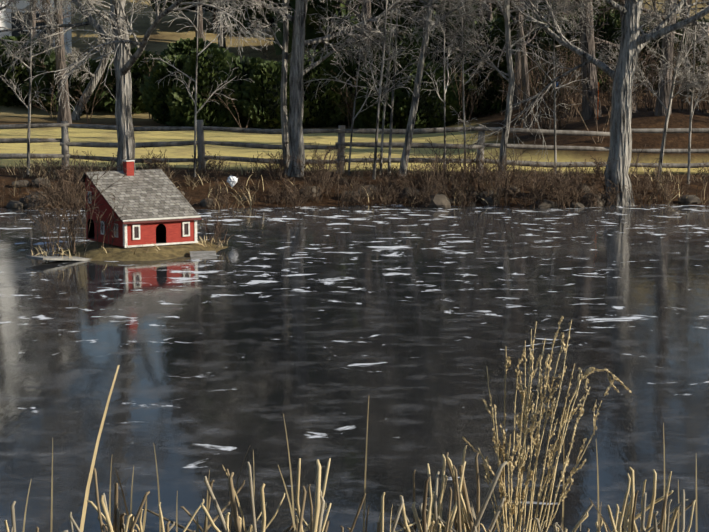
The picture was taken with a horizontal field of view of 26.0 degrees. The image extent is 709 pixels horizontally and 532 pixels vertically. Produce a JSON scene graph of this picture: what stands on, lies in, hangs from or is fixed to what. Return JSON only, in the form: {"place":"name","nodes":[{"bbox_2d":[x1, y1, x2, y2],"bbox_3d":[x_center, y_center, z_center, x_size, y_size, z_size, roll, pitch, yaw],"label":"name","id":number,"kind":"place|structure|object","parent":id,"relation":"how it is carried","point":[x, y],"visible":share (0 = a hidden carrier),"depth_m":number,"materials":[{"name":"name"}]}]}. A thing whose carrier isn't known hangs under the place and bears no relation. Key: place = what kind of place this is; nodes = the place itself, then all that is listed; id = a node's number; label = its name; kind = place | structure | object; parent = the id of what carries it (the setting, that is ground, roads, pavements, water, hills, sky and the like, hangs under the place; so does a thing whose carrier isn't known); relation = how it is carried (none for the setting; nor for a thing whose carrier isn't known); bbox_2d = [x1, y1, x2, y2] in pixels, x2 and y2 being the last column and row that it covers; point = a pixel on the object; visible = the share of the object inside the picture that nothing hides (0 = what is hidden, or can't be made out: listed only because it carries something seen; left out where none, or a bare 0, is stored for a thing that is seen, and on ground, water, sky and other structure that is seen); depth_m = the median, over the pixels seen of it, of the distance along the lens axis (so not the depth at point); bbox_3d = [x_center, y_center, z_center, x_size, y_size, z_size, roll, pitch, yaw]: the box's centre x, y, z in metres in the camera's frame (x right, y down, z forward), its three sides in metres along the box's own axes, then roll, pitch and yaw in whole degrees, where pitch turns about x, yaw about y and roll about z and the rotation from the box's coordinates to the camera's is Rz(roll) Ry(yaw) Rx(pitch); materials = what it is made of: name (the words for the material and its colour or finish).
{"place":"outdoors","nodes":[
{"label":"outdoors","id":0,"kind":"place"},
{"bbox_2d":[0,204,708,531],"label":"pond","id":1,"kind":"structure","parent":0,"point":[318,327],"depth_m":15.86,"materials":[{"name":"grey liquid"}]},
{"bbox_2d":[54,241,226,260],"bbox_3d":[-3.573,-0.287,25.392,3.067,0.177,2.619,0,7,-1],"label":"island mound","id":2,"kind":"object","parent":1,"relation":"on","point":[164,252],"visible":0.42,"depth_m":24.71,"materials":[{"name":"soil"}]},
{"bbox_2d":[12,149,224,256],"bbox_3d":[-3.922,-1.106,25.354,3.322,1.664,1.786,-6,10,-41],"label":"island brush","id":3,"kind":"object","parent":2,"relation":"on","point":[70,227],"visible":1,"depth_m":24.79,"materials":[{"name":"brown plant"}]},
{"bbox_2d":[26,251,216,260],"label":"wooden planks","id":4,"kind":"object","parent":2,"relation":"on","point":[203,255],"visible":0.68,"depth_m":24.48,"materials":[{"name":"grey wood"}]},
{"bbox_2d":[81,159,201,247],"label":"duck house","id":5,"kind":"structure","parent":2,"relation":"on","point":[158,209],"depth_m":25.31,"materials":[{"name":"red paint"}]},
{"bbox_2d":[4,445,695,531],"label":"reed stubs","id":6,"kind":"object","parent":1,"relation":"on","point":[460,515],"visible":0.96,"depth_m":9.06,"materials":[{"name":"plant"}]},
{"bbox_2d":[12,365,697,531],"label":"reeds","id":7,"kind":"object","parent":1,"relation":"in","point":[295,529],"visible":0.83,"depth_m":9.40,"materials":[{"name":"plant"}]},
{"bbox_2d":[462,316,631,531],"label":"dock weed","id":8,"kind":"object","parent":1,"relation":"in","point":[521,459],"visible":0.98,"depth_m":9.27,"materials":[{"name":"plant"}]},
{"bbox_2d":[0,0,708,208],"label":"ground","id":9,"kind":"structure","parent":0,"point":[163,35],"depth_m":44.54,"materials":[{"name":"beige plant"}]},
{"bbox_2d":[0,0,59,70],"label":"tree","id":10,"kind":"object","parent":9,"relation":"on","point":[43,42],"visible":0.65,"depth_m":36.82,"materials":[{"name":"grey plant"}]},
{"bbox_2d":[0,0,71,56],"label":"white house","id":11,"kind":"structure","parent":9,"relation":"on","point":[24,4],"depth_m":73.48,"materials":[{"name":"grey"}]},
{"bbox_2d":[0,0,73,174],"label":"sapling","id":12,"kind":"object","parent":9,"relation":"on","point":[29,109],"visible":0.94,"depth_m":36.23,"materials":[{"name":"grey plant"}]},
{"bbox_2d":[4,0,84,37],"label":"hill tree","id":13,"kind":"object","parent":9,"relation":"on","point":[34,22],"visible":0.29,"depth_m":65.84,"materials":[{"name":"grey plant"}]},
{"bbox_2d":[22,0,75,123],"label":"hill tree","id":14,"kind":"object","parent":9,"relation":"on","point":[64,114],"visible":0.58,"depth_m":57.60,"materials":[{"name":"grey bark"},{"name":"pale bark twig"}]},
{"bbox_2d":[52,0,163,119],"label":"tree","id":15,"kind":"object","parent":9,"relation":"on","point":[96,76],"visible":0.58,"depth_m":59.54,"materials":[{"name":"grey plant"}]},
{"bbox_2d":[0,34,234,113],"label":"hedge","id":16,"kind":"object","parent":9,"relation":"on","point":[107,102],"depth_m":62.02,"materials":[{"name":"green plant"}]},
{"bbox_2d":[124,0,161,21],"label":"hill tree","id":17,"kind":"object","parent":9,"relation":"on","point":[144,8],"visible":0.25,"depth_m":75.73,"materials":[{"name":"grey plant"}]},
{"bbox_2d":[0,0,290,170],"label":"tree","id":18,"kind":"object","parent":9,"relation":"on","point":[124,59],"visible":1,"depth_m":33.91,"materials":[{"name":"grey plant"}]},
{"bbox_2d":[138,0,254,176],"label":"sapling","id":19,"kind":"object","parent":9,"relation":"on","point":[196,111],"visible":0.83,"depth_m":35.96,"materials":[{"name":"grey plant"}]},
{"bbox_2d":[194,0,204,40],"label":"hill tree","id":20,"kind":"object","parent":9,"relation":"on","point":[200,28],"visible":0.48,"depth_m":84.02,"materials":[{"name":"grey plant"}]},
{"bbox_2d":[176,0,225,47],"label":"hill tree","id":21,"kind":"object","parent":9,"relation":"on","point":[224,43],"visible":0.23,"depth_m":79.14,"materials":[{"name":"grey plant"}]},
{"bbox_2d":[211,0,254,46],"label":"hill tree","id":22,"kind":"object","parent":9,"relation":"on","point":[220,37],"visible":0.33,"depth_m":68.03,"materials":[{"name":"grey plant"}]},
{"bbox_2d":[139,48,353,128],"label":"shrub","id":23,"kind":"object","parent":9,"relation":"on","point":[178,100],"visible":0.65,"depth_m":57.28,"materials":[{"name":"green plant"}]},
{"bbox_2d":[212,9,357,59],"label":"hill conifer trunks","id":24,"kind":"object","parent":9,"relation":"on","point":[214,10],"depth_m":88.45,"materials":[{"name":"plant"}]},
{"bbox_2d":[238,0,337,174],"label":"tree","id":25,"kind":"object","parent":9,"relation":"on","point":[284,119],"visible":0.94,"depth_m":36.74,"materials":[{"name":"grey plant"}]},
{"bbox_2d":[198,0,463,176],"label":"tree","id":26,"kind":"object","parent":9,"relation":"on","point":[298,71],"visible":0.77,"depth_m":36.52,"materials":[{"name":"grey plant"}]},
{"bbox_2d":[303,0,389,174],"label":"sapling","id":27,"kind":"object","parent":9,"relation":"on","point":[353,78],"visible":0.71,"depth_m":37.40,"materials":[{"name":"grey plant"}]},
{"bbox_2d":[6,178,700,208],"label":"shore rocks","id":28,"kind":"object","parent":9,"relation":"on","point":[438,200],"visible":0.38,"depth_m":34.28,"materials":[{"name":"brown stone"}]},
{"bbox_2d":[0,4,708,209],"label":"bank brush","id":29,"kind":"object","parent":9,"relation":"on","point":[562,186],"visible":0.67,"depth_m":35.21,"materials":[{"name":"brown plant"}]},
{"bbox_2d":[227,176,237,186],"bbox_3d":[-2.482,-1.713,31.205,0.236,0.244,0.150,0,7,-1],"label":"plastic bag","id":30,"kind":"object","parent":29,"relation":"in","point":[232,181],"visible":1,"depth_m":31.16,"materials":[{"name":"white plastic"}]},
{"bbox_2d":[0,120,708,172],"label":"fence","id":31,"kind":"object","parent":9,"relation":"on","point":[66,143],"visible":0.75,"depth_m":38.25,"materials":[{"name":"grey wood"}]},
{"bbox_2d":[0,154,708,257],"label":"bank grass","id":32,"kind":"structure","parent":9,"relation":"on","point":[249,200],"depth_m":35.38,"materials":[{"name":"plant"}]},
{"bbox_2d":[318,0,424,178],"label":"sapling","id":33,"kind":"object","parent":9,"relation":"on","point":[379,98],"visible":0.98,"depth_m":36.20,"materials":[{"name":"grey plant"}]},
{"bbox_2d":[332,0,417,41],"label":"hill tree","id":34,"kind":"object","parent":9,"relation":"on","point":[367,4],"visible":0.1,"depth_m":63.59,"materials":[{"name":"grey plant"}]},
{"bbox_2d":[343,0,417,174],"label":"sapling","id":35,"kind":"object","parent":9,"relation":"on","point":[391,124],"visible":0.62,"depth_m":37.26,"materials":[{"name":"grey plant"}]},
{"bbox_2d":[347,0,415,174],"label":"sapling","id":36,"kind":"object","parent":9,"relation":"on","point":[386,88],"visible":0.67,"depth_m":37.15,"materials":[{"name":"grey plant"}]},
{"bbox_2d":[151,0,619,54],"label":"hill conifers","id":37,"kind":"object","parent":9,"relation":"on","point":[310,30],"depth_m":68.94,"materials":[{"name":"green plant"}]},
{"bbox_2d":[332,11,521,128],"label":"shrub","id":38,"kind":"object","parent":9,"relation":"on","point":[366,118],"visible":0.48,"depth_m":57.01,"materials":[{"name":"green plant"}]},
{"bbox_2d":[361,0,512,175],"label":"tree","id":39,"kind":"object","parent":9,"relation":"on","point":[413,112],"visible":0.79,"depth_m":36.76,"materials":[{"name":"grey plant"}]},
{"bbox_2d":[411,0,470,168],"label":"sapling","id":40,"kind":"object","parent":9,"relation":"on","point":[444,51],"visible":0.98,"depth_m":36.21,"materials":[{"name":"grey plant"}]},
{"bbox_2d":[411,0,501,167],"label":"sapling","id":41,"kind":"object","parent":9,"relation":"on","point":[478,67],"visible":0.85,"depth_m":36.96,"materials":[{"name":"grey plant"}]},
{"bbox_2d":[438,0,492,25],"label":"hill tree","id":42,"kind":"object","parent":9,"relation":"on","point":[490,17],"visible":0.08,"depth_m":63.47,"materials":[{"name":"grey plant"}]},
{"bbox_2d":[445,0,497,26],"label":"hill tree","id":43,"kind":"object","parent":9,"relation":"on","point":[475,11],"visible":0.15,"depth_m":59.65,"materials":[{"name":"grey plant"}]},
{"bbox_2d":[445,0,523,109],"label":"hill tree","id":44,"kind":"object","parent":9,"relation":"on","point":[517,54],"visible":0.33,"depth_m":56.26,"materials":[{"name":"grey plant"}]},
{"bbox_2d":[413,0,606,177],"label":"tree","id":45,"kind":"object","parent":9,"relation":"on","point":[509,101],"visible":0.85,"depth_m":36.95,"materials":[{"name":"grey plant"}]},
{"bbox_2d":[502,0,547,128],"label":"hill tree","id":46,"kind":"object","parent":9,"relation":"on","point":[524,63],"visible":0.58,"depth_m":49.50,"materials":[{"name":"grey plant"}]},
{"bbox_2d":[497,0,602,177],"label":"sapling","id":47,"kind":"object","parent":9,"relation":"on","point":[554,112],"visible":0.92,"depth_m":37.45,"materials":[{"name":"grey plant"}]},
{"bbox_2d":[543,0,594,19],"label":"hill tree","id":48,"kind":"object","parent":9,"relation":"on","point":[575,2],"visible":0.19,"depth_m":58.97,"materials":[{"name":"grey plant"}]},
{"bbox_2d":[543,0,601,120],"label":"hill tree","id":49,"kind":"object","parent":9,"relation":"on","point":[589,45],"visible":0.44,"depth_m":46.30,"materials":[{"name":"grey plant"}]},
{"bbox_2d":[440,0,708,205],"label":"tree","id":50,"kind":"object","parent":9,"relation":"on","point":[633,42],"visible":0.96,"depth_m":34.13,"materials":[{"name":"grey plant"}]},
{"bbox_2d":[562,0,603,17],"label":"hill tree","id":51,"kind":"object","parent":9,"relation":"on","point":[570,9],"visible":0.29,"depth_m":65.37,"materials":[{"name":"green plant"}]},
{"bbox_2d":[597,82,598,119],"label":"tree","id":52,"kind":"object","parent":9,"relation":"on","point":[598,102],"visible":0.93,"depth_m":45.18,"materials":[{"name":"orange"}]},
{"bbox_2d":[502,8,708,100],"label":"evergreen trees","id":53,"kind":"object","parent":9,"relation":"on","point":[608,26],"visible":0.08,"depth_m":57.83,"materials":[{"name":"green plant"}]},
{"bbox_2d":[570,0,657,112],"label":"hill tree","id":54,"kind":"object","parent":9,"relation":"on","point":[602,41],"visible":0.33,"depth_m":50.24,"materials":[{"name":"grey plant"}]},
{"bbox_2d":[584,0,676,115],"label":"hill tree","id":55,"kind":"object","parent":9,"relation":"on","point":[664,96],"visible":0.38,"depth_m":43.09,"materials":[{"name":"grey plant"}]},
{"bbox_2d":[592,0,708,180],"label":"tree","id":56,"kind":"object","parent":9,"relation":"on","point":[683,58],"visible":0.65,"depth_m":36.28,"materials":[{"name":"grey plant"}]},
{"bbox_2d":[647,0,708,184],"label":"sapling","id":57,"kind":"object","parent":9,"relation":"on","point":[690,125],"visible":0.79,"depth_m":35.84,"materials":[{"name":"grey plant"}]},
{"bbox_2d":[677,0,689,20],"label":"hill tree","id":58,"kind":"object","parent":9,"relation":"on","point":[688,2],"visible":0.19,"depth_m":68.69,"materials":[{"name":"grey plant"}]},
{"bbox_2d":[684,0,708,16],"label":"hill tree","id":59,"kind":"object","parent":9,"relation":"on","point":[700,8],"visible":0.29,"depth_m":63.84,"materials":[{"name":"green plant"}]}
]}

